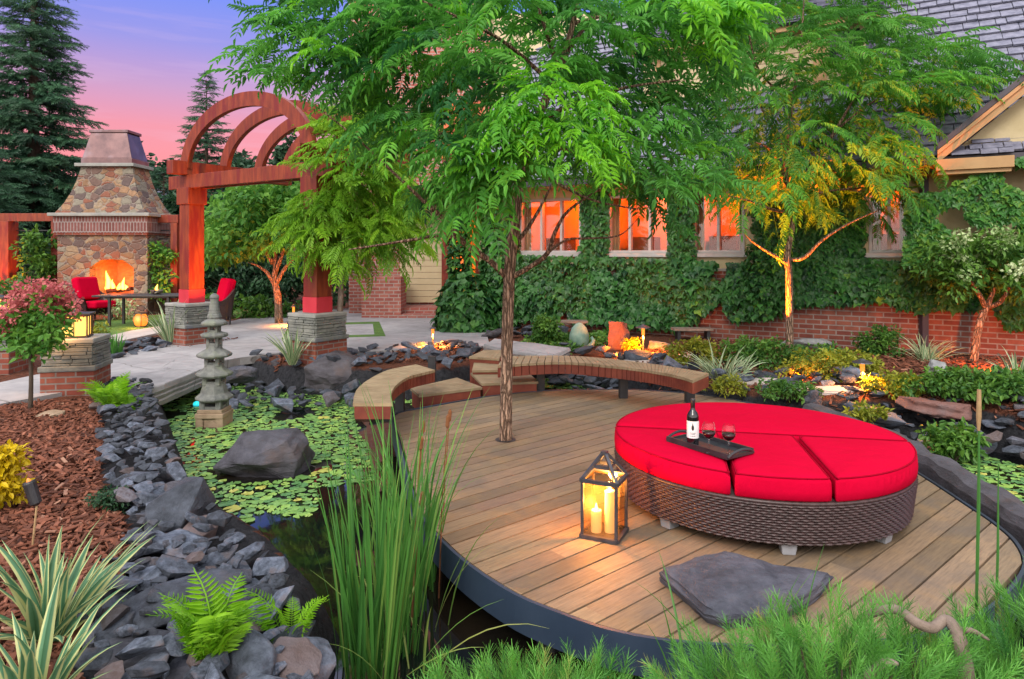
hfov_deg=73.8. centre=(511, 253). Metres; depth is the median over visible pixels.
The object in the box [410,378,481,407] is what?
wooden step
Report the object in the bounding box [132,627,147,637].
slate rock
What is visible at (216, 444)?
lily pad
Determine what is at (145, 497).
slate rock
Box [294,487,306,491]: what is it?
lily pad
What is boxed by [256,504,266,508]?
lily pad
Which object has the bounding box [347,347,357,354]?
slate rock
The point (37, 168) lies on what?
spruce tree
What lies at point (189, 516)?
slate rock
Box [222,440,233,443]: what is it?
lily pad
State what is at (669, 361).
slate rock
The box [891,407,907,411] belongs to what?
slate rock
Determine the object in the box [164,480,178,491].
slate rock
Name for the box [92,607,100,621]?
slate rock
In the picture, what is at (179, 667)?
flat slate
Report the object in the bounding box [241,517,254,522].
lily pad
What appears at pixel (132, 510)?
slate rock
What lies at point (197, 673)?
slate rock
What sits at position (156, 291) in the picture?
table candle
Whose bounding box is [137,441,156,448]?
slate rock
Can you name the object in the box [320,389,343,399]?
slate rock
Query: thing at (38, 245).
vine
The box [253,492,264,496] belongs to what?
lily pad
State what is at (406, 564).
cattail clump
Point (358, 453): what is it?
lily pad
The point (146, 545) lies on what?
slate rock
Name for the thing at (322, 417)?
lily pad
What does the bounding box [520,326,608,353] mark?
ground cover
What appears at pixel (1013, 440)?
slate rock
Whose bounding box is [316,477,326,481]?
lily pad
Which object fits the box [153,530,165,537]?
slate rock
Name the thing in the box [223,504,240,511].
lily pad
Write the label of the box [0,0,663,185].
sky
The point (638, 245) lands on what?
window
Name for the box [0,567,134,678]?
yucca
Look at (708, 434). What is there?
wine
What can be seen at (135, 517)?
slate rock
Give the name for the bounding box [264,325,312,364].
variegated grass
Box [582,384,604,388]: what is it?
slate rock
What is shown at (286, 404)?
slate rock
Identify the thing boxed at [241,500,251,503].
lily pad
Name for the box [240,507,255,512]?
lily pad
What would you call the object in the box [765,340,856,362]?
bush
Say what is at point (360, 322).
turf strip
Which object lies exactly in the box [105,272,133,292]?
fire
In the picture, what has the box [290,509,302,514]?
lily pad
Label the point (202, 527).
slate rock
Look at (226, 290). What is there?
armchair
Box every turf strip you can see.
[346,322,375,323]
[349,334,382,336]
[373,322,384,335]
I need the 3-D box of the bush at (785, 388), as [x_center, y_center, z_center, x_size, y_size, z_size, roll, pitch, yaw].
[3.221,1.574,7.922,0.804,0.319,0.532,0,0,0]
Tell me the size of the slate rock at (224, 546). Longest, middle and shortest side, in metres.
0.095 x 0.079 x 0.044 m
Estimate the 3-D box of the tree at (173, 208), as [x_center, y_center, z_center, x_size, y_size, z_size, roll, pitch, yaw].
[-11.489,-0.406,23.966,2.572,4.311,2.625,0,0,0]
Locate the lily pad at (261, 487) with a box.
[255,485,265,489]
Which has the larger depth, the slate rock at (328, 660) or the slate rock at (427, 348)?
the slate rock at (427, 348)
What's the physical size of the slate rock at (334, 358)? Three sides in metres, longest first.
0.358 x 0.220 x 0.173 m
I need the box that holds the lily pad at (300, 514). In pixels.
[293,513,305,517]
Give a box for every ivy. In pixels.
[429,269,499,332]
[443,171,474,279]
[477,205,521,328]
[488,254,805,335]
[576,190,610,266]
[665,189,699,267]
[742,244,784,322]
[747,191,868,264]
[784,255,1023,333]
[901,156,1023,270]
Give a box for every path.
[0,308,488,405]
[111,326,160,341]
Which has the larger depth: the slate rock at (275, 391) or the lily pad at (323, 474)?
the slate rock at (275, 391)
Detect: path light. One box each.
[430,326,435,344]
[635,324,650,350]
[852,358,872,393]
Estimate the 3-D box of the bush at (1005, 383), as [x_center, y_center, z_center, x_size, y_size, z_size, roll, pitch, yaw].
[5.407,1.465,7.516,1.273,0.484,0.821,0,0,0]
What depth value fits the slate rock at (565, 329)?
14.06 m
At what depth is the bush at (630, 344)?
11.14 m
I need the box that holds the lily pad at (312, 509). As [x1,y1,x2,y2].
[306,507,317,511]
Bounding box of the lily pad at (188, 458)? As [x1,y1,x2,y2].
[182,456,195,460]
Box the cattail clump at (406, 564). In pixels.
[301,381,544,678]
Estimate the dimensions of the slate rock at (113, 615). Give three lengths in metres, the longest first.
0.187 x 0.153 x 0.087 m
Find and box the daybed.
[614,402,918,554]
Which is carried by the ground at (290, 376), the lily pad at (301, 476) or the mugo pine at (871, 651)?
the mugo pine at (871, 651)
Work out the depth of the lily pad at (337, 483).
6.15 m
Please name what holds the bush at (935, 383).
on the ground at (290, 376)
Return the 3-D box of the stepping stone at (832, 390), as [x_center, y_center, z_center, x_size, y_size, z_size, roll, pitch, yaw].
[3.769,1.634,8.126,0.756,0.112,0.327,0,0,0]
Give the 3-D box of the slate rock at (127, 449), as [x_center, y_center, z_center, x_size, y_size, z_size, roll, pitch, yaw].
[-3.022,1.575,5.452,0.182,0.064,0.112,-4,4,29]
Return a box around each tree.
[0,0,109,275]
[0,139,50,283]
[0,275,84,407]
[141,141,169,191]
[150,167,176,207]
[151,156,179,189]
[160,70,245,243]
[161,190,219,221]
[198,0,785,440]
[204,181,302,322]
[204,213,291,301]
[210,149,266,197]
[251,97,444,310]
[260,130,303,189]
[284,259,348,289]
[678,0,1023,350]
[899,217,1023,362]
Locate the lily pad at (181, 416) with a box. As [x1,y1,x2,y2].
[174,415,187,417]
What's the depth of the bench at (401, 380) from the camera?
7.09 m
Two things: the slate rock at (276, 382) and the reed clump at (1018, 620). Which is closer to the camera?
the reed clump at (1018, 620)
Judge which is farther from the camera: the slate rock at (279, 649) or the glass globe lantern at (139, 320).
the glass globe lantern at (139, 320)
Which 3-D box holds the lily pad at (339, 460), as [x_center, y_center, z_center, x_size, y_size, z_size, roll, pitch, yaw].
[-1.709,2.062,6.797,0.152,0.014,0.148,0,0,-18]
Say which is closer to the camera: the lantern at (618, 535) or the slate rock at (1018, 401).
the lantern at (618, 535)
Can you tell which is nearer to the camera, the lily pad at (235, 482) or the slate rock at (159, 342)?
the lily pad at (235, 482)
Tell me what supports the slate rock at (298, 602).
on the ground at (290, 376)
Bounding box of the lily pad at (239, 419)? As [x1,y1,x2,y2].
[234,417,245,420]
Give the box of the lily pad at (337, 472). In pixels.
[330,469,342,474]
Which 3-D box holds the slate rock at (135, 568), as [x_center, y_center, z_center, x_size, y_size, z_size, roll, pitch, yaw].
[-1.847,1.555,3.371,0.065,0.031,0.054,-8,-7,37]
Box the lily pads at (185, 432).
[163,378,1023,516]
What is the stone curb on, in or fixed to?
on the water
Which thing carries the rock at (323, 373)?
on the water
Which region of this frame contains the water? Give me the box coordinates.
[162,379,1023,678]
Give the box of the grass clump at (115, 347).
[108,331,126,353]
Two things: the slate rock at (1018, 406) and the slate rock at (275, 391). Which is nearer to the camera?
the slate rock at (1018, 406)
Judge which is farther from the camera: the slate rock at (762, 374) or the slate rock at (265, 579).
the slate rock at (762, 374)
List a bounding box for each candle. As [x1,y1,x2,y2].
[150,284,162,293]
[591,503,601,532]
[605,487,613,533]
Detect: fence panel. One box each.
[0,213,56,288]
[156,215,179,301]
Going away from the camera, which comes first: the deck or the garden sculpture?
the deck
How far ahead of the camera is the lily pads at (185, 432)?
7.98 m
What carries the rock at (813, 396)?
on the ground at (290, 376)
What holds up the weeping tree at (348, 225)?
on the ground at (290, 376)
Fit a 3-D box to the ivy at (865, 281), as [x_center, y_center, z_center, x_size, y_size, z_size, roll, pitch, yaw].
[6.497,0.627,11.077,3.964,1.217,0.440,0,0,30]
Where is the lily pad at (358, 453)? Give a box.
[352,451,365,455]
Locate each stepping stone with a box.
[625,359,649,363]
[735,378,777,385]
[796,385,860,397]
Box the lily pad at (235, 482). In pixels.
[226,481,240,484]
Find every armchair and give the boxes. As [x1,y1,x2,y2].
[71,277,115,319]
[205,278,235,324]
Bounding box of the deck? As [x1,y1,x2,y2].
[392,389,1023,678]
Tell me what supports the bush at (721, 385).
on the ground at (290, 376)
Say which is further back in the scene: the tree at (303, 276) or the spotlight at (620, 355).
the tree at (303, 276)
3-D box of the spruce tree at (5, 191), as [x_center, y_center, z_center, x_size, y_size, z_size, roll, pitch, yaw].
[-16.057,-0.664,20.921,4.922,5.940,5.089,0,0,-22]
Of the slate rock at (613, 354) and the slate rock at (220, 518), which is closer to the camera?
the slate rock at (220, 518)
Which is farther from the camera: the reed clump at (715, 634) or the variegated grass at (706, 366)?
the variegated grass at (706, 366)
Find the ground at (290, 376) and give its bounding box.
[0,280,1023,678]
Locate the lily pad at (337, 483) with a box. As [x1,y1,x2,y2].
[328,480,344,484]
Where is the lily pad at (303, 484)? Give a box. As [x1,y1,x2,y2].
[296,482,307,486]
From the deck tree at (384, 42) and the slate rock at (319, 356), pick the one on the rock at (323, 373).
the slate rock at (319, 356)
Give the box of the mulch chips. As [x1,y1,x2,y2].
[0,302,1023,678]
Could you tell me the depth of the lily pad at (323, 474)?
6.35 m
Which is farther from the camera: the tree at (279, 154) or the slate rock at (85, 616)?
the tree at (279, 154)
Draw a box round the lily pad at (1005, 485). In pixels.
[997,483,1012,487]
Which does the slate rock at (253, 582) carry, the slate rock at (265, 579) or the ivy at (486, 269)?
the slate rock at (265, 579)
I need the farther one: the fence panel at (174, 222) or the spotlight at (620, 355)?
the fence panel at (174, 222)
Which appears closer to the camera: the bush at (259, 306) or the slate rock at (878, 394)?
the slate rock at (878, 394)
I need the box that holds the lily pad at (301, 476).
[295,474,309,478]
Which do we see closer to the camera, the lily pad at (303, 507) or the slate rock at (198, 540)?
the slate rock at (198, 540)
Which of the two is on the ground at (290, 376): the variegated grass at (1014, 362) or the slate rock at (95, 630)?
the variegated grass at (1014, 362)
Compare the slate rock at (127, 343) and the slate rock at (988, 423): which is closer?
the slate rock at (988, 423)
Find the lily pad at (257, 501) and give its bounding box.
[251,500,263,503]
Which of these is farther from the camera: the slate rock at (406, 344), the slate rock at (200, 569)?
the slate rock at (406, 344)
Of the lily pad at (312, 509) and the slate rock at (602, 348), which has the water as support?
the lily pad at (312, 509)
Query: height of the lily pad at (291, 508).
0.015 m
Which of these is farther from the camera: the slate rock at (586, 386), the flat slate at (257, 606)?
the slate rock at (586, 386)
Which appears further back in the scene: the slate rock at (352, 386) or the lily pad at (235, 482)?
the slate rock at (352, 386)
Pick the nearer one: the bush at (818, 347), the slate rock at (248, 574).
the slate rock at (248, 574)
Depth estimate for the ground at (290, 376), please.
7.64 m
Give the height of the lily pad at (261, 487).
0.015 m
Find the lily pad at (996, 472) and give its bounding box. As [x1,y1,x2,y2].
[989,470,1003,473]
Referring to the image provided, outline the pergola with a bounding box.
[167,91,410,312]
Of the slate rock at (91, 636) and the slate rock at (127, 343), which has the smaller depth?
the slate rock at (91, 636)
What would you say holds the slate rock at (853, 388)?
on the ground at (290, 376)
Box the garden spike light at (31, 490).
[22,478,41,547]
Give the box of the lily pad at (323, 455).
[317,453,330,457]
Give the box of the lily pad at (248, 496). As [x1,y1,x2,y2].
[242,495,253,498]
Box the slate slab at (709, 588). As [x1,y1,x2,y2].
[659,551,833,628]
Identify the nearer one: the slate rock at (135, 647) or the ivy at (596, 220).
the slate rock at (135, 647)
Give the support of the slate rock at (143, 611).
on the slate rock at (136, 603)
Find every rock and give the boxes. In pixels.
[36,410,64,418]
[76,611,88,620]
[77,647,112,670]
[82,611,134,648]
[85,632,95,647]
[89,402,102,408]
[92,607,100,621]
[92,627,101,633]
[94,638,110,646]
[94,660,124,678]
[96,443,116,452]
[98,404,115,414]
[100,589,139,614]
[100,604,130,630]
[101,452,120,461]
[103,430,114,437]
[103,472,115,478]
[107,434,130,442]
[107,575,142,591]
[111,352,126,358]
[111,473,131,486]
[113,487,137,502]
[114,411,129,420]
[114,635,164,660]
[115,624,138,637]
[118,340,132,346]
[119,467,133,473]
[119,562,134,571]
[120,478,133,489]
[120,530,157,542]
[121,568,244,628]
[121,652,169,678]
[124,446,144,454]
[125,557,159,573]
[125,661,169,677]
[126,471,158,483]
[126,506,137,515]
[126,547,145,560]
[127,422,142,429]
[127,542,152,561]
[128,512,144,520]
[129,492,145,508]
[129,565,163,583]
[130,565,145,572]
[132,481,154,491]
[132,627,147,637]
[135,492,159,505]
[136,406,150,415]
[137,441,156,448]
[137,579,151,590]
[138,608,157,615]
[141,345,157,351]
[142,427,159,434]
[143,447,167,459]
[144,476,216,532]
[144,543,163,554]
[146,586,163,602]
[147,463,162,470]
[151,404,158,409]
[151,485,164,494]
[152,528,211,557]
[153,481,164,486]
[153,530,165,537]
[156,339,171,345]
[156,554,196,578]
[157,469,173,479]
[158,520,174,531]
[162,540,169,547]
[162,663,169,678]
[163,631,185,656]
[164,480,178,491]
[165,457,181,463]
[166,461,186,480]
[166,620,179,633]
[171,539,183,548]
[175,568,205,578]
[182,543,196,553]
[183,515,217,537]
[183,665,198,678]
[184,511,196,523]
[185,551,204,564]
[186,650,203,667]
[190,666,206,678]
[191,547,205,552]
[192,522,214,532]
[193,538,207,542]
[194,544,238,568]
[197,651,229,671]
[204,662,224,678]
[206,510,232,526]
[213,428,314,477]
[216,596,241,611]
[217,542,232,551]
[218,560,250,568]
[219,563,232,568]
[223,532,245,543]
[223,586,238,595]
[224,532,244,538]
[225,628,276,678]
[226,365,258,383]
[227,554,244,567]
[229,398,238,408]
[231,578,258,599]
[234,569,251,582]
[235,541,264,559]
[236,672,247,678]
[239,400,254,406]
[242,621,263,631]
[243,586,259,600]
[247,673,285,678]
[252,556,288,575]
[254,573,271,585]
[255,583,271,589]
[255,585,293,623]
[263,628,280,640]
[264,378,284,394]
[264,385,281,396]
[267,572,288,588]
[271,397,293,411]
[271,620,315,643]
[272,661,286,675]
[275,645,284,653]
[277,625,288,632]
[277,637,335,678]
[284,596,300,610]
[285,359,301,365]
[286,673,302,678]
[301,669,313,678]
[304,350,366,391]
[309,353,327,360]
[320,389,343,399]
[322,391,339,407]
[326,355,341,361]
[342,379,360,394]
[344,392,354,403]
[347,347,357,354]
[351,355,366,365]
[366,343,378,349]
[382,351,391,357]
[399,348,411,351]
[401,341,421,349]
[420,345,435,352]
[430,349,446,356]
[440,339,458,344]
[441,356,452,368]
[456,348,472,357]
[481,328,501,338]
[521,325,532,332]
[547,375,568,384]
[557,323,568,332]
[559,374,574,381]
[574,346,591,354]
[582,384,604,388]
[595,346,610,351]
[604,352,617,356]
[608,321,629,349]
[624,349,651,360]
[648,341,670,350]
[649,353,666,363]
[663,355,682,368]
[711,368,726,375]
[737,373,754,381]
[754,370,777,377]
[773,368,787,373]
[773,377,802,385]
[780,338,834,347]
[802,389,821,405]
[811,376,821,383]
[821,380,834,385]
[829,365,860,379]
[840,373,856,382]
[841,386,866,392]
[844,401,905,426]
[869,391,885,397]
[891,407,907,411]
[895,396,971,420]
[928,359,946,373]
[954,422,996,453]
[981,419,1005,428]
[985,430,1002,442]
[994,418,1014,425]
[1002,393,1023,403]
[1002,445,1023,453]
[1006,436,1023,445]
[1013,404,1023,409]
[1017,411,1023,417]
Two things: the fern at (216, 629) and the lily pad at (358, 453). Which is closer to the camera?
the fern at (216, 629)
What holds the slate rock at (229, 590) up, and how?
on the slate rock at (136, 603)
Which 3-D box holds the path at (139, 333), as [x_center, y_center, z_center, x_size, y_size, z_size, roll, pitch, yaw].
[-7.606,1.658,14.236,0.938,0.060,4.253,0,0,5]
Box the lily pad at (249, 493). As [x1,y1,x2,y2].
[241,491,253,494]
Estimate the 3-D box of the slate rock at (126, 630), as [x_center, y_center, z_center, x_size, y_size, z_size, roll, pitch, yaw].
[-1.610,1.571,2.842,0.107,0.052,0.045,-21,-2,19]
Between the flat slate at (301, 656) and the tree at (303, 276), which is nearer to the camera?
the flat slate at (301, 656)
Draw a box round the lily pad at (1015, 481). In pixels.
[1011,480,1023,483]
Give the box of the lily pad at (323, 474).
[319,473,331,476]
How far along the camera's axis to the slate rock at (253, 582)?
3.31 m
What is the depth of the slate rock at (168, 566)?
3.35 m
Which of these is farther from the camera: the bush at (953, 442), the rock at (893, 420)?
the rock at (893, 420)
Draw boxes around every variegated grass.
[137,299,206,341]
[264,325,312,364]
[681,339,768,380]
[896,335,961,361]
[986,346,1023,371]
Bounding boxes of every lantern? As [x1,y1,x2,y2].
[0,295,12,309]
[60,310,95,338]
[133,306,148,326]
[195,293,233,427]
[579,450,628,544]
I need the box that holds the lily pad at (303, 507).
[298,505,309,509]
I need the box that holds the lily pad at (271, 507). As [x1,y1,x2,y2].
[264,505,276,509]
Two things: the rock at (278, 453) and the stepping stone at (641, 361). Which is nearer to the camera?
the rock at (278, 453)
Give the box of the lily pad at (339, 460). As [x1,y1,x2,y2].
[333,458,345,462]
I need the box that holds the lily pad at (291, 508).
[287,506,298,510]
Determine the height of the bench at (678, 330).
0.320 m
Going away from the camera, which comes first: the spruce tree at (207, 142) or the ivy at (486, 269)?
the ivy at (486, 269)
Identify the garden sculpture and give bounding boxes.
[569,322,594,345]
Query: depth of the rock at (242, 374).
9.59 m
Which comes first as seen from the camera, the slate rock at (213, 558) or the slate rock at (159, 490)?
the slate rock at (213, 558)
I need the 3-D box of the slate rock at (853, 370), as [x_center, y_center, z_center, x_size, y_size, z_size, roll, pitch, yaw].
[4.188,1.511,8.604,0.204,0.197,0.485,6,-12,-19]
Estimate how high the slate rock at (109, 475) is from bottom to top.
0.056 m
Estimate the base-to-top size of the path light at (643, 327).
0.560 m
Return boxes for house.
[349,0,1023,357]
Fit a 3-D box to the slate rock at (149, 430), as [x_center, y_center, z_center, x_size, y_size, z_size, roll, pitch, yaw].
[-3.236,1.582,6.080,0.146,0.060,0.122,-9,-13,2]
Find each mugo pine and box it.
[406,635,651,678]
[636,576,1023,678]
[911,554,1023,678]
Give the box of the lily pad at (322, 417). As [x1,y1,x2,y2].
[318,416,329,418]
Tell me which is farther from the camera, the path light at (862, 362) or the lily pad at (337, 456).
the path light at (862, 362)
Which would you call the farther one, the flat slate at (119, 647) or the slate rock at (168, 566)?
the slate rock at (168, 566)
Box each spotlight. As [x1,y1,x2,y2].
[617,352,623,359]
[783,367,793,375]
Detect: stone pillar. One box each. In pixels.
[0,335,33,374]
[37,333,112,395]
[163,301,214,345]
[286,311,348,364]
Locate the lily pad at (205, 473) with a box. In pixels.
[200,472,212,475]
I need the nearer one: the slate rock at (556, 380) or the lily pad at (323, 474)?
the lily pad at (323, 474)
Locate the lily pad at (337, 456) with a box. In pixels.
[331,455,345,458]
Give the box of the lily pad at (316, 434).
[312,433,325,436]
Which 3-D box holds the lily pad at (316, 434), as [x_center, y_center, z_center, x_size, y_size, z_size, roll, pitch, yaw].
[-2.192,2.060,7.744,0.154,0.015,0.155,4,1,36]
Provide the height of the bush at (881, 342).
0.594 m
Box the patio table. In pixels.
[92,293,178,326]
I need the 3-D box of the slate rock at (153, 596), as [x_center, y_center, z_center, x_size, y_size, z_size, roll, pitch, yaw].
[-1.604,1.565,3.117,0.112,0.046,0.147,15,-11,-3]
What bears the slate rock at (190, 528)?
on the ground at (290, 376)
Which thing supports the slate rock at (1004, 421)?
on the slate rock at (988, 423)
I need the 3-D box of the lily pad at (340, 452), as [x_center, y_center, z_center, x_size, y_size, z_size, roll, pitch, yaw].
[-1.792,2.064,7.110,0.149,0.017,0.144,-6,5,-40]
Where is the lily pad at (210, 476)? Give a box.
[204,474,216,478]
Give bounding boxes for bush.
[0,273,60,312]
[0,439,34,508]
[84,484,133,513]
[93,321,111,337]
[94,298,138,319]
[205,292,302,318]
[529,311,564,342]
[620,337,641,350]
[661,335,732,365]
[703,373,749,398]
[712,334,801,370]
[754,375,823,403]
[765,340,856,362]
[775,345,896,382]
[841,398,894,423]
[850,323,906,357]
[856,370,936,399]
[893,364,982,401]
[914,416,991,465]
[942,365,1023,410]
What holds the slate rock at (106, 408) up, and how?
on the ground at (290, 376)
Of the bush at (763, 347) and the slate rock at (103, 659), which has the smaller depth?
the slate rock at (103, 659)
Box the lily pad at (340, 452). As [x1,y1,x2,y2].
[334,449,345,453]
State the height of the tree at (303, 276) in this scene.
4.726 m
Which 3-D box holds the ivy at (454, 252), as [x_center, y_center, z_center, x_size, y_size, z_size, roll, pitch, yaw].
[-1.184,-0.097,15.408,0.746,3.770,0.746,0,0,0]
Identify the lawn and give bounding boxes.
[94,314,165,334]
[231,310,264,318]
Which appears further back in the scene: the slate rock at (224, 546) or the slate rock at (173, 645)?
the slate rock at (224, 546)
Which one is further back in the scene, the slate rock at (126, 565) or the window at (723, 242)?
the window at (723, 242)
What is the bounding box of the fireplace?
[47,130,170,314]
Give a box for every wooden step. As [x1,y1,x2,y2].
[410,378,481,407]
[469,350,500,382]
[470,373,537,396]
[472,362,497,383]
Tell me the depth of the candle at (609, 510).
4.21 m
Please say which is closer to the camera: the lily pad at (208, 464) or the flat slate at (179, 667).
the flat slate at (179, 667)
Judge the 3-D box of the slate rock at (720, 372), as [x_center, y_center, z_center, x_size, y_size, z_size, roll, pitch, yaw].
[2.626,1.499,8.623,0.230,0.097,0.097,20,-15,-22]
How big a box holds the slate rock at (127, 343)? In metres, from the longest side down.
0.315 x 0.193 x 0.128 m
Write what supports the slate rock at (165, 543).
on the slate rock at (177, 552)
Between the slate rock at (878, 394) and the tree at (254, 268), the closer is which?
the slate rock at (878, 394)
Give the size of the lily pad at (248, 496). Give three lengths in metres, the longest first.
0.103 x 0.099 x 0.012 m
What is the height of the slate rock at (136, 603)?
0.155 m
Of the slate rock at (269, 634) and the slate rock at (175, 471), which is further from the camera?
the slate rock at (175, 471)
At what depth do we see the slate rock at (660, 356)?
9.77 m
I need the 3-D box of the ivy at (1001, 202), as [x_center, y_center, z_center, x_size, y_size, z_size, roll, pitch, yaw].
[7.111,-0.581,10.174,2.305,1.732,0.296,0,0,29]
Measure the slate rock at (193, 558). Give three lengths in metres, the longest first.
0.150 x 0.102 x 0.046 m
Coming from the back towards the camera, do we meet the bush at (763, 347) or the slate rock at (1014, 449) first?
the bush at (763, 347)
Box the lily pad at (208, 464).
[202,463,215,466]
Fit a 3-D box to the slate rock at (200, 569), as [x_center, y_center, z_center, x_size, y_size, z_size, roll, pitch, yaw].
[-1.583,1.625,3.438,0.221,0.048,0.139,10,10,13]
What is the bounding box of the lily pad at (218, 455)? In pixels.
[213,453,225,456]
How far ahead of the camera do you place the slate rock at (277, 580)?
3.27 m
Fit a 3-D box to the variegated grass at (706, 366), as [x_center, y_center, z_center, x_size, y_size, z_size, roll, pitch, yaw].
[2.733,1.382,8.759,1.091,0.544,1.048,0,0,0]
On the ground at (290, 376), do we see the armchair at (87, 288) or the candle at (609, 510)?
the armchair at (87, 288)
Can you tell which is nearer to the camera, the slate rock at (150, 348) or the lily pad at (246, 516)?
the lily pad at (246, 516)
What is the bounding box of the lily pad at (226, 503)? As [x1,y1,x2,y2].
[218,500,236,506]
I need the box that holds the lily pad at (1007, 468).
[1000,466,1014,470]
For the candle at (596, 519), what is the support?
in the lantern at (618, 535)
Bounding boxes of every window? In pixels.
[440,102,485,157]
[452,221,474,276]
[520,197,626,256]
[605,194,710,256]
[691,191,745,256]
[865,183,909,256]
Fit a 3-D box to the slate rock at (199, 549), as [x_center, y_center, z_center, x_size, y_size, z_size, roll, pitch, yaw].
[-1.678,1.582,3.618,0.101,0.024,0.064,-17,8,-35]
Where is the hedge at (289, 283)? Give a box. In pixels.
[204,255,348,309]
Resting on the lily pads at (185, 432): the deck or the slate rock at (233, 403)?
the slate rock at (233, 403)
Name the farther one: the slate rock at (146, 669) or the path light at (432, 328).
the path light at (432, 328)
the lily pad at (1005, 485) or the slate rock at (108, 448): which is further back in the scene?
the lily pad at (1005, 485)
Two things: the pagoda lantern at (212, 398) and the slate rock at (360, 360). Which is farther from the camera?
the slate rock at (360, 360)
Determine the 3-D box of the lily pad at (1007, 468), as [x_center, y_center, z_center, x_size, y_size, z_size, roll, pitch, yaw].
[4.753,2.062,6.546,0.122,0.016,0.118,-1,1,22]
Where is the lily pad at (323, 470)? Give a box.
[318,468,331,472]
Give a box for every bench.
[353,356,435,418]
[498,355,708,402]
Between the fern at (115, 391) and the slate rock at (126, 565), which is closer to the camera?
the slate rock at (126, 565)
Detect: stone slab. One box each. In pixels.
[125,359,203,404]
[483,338,570,359]
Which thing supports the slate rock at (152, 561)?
on the ground at (290, 376)
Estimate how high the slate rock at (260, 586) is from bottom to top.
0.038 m
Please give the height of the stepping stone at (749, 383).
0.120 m
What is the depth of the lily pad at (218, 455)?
6.99 m
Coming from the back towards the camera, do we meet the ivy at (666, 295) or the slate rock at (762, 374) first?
the ivy at (666, 295)
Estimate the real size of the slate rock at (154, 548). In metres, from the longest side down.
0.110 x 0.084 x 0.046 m
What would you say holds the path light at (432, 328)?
on the ground at (290, 376)
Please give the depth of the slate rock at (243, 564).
3.52 m
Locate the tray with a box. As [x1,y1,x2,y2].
[666,430,753,459]
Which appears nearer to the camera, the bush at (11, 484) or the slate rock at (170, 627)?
the slate rock at (170, 627)
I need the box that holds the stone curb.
[802,403,1023,549]
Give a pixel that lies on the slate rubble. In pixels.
(146, 398)
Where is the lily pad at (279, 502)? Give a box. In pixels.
[271,499,289,505]
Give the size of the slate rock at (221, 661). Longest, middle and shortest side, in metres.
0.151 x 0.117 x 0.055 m
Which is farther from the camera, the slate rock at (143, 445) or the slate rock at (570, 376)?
the slate rock at (570, 376)
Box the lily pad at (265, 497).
[260,495,272,499]
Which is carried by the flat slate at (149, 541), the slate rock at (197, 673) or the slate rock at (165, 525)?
the slate rock at (165, 525)
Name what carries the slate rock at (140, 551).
on the slate rock at (152, 561)
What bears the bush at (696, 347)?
on the ground at (290, 376)
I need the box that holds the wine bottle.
[687,398,698,444]
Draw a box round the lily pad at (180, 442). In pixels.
[176,440,187,443]
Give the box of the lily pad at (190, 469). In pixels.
[185,467,197,470]
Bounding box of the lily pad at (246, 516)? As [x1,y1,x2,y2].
[240,513,252,517]
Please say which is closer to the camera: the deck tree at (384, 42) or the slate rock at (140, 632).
the slate rock at (140, 632)
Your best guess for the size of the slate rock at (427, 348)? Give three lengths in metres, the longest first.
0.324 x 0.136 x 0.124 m
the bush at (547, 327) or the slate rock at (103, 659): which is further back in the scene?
the bush at (547, 327)
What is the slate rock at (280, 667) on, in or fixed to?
on the slate rock at (328, 660)
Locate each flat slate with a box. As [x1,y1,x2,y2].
[72,580,154,603]
[73,627,170,670]
[133,538,151,545]
[159,654,190,678]
[246,592,282,628]
[273,636,321,678]
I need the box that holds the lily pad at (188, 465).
[183,463,196,466]
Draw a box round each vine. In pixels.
[2,223,56,287]
[146,240,178,312]
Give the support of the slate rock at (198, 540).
on the slate rock at (189, 548)
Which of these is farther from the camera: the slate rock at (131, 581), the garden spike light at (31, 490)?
the garden spike light at (31, 490)
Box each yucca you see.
[0,513,155,647]
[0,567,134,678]
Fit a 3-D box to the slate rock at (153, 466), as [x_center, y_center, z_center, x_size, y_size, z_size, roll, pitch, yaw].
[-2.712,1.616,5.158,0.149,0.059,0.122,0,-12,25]
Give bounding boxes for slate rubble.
[90,308,1023,599]
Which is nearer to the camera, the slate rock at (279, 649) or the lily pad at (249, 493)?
the slate rock at (279, 649)
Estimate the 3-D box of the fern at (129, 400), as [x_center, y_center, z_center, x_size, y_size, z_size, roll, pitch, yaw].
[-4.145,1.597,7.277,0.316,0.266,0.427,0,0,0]
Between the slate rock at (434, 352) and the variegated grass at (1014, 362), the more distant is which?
the slate rock at (434, 352)
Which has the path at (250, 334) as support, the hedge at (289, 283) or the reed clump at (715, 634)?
the hedge at (289, 283)
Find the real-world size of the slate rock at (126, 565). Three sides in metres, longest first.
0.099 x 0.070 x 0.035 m
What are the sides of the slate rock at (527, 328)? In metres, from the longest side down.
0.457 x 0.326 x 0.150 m
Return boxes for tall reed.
[975,382,981,620]
[995,464,998,629]
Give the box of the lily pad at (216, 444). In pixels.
[209,443,222,445]
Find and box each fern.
[77,370,144,404]
[115,392,143,412]
[146,568,259,661]
[246,588,329,642]
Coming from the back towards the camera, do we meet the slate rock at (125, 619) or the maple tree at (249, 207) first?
the maple tree at (249, 207)
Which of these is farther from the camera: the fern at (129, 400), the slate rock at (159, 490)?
the fern at (129, 400)
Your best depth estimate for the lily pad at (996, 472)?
6.43 m
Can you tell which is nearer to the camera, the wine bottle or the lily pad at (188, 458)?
the wine bottle

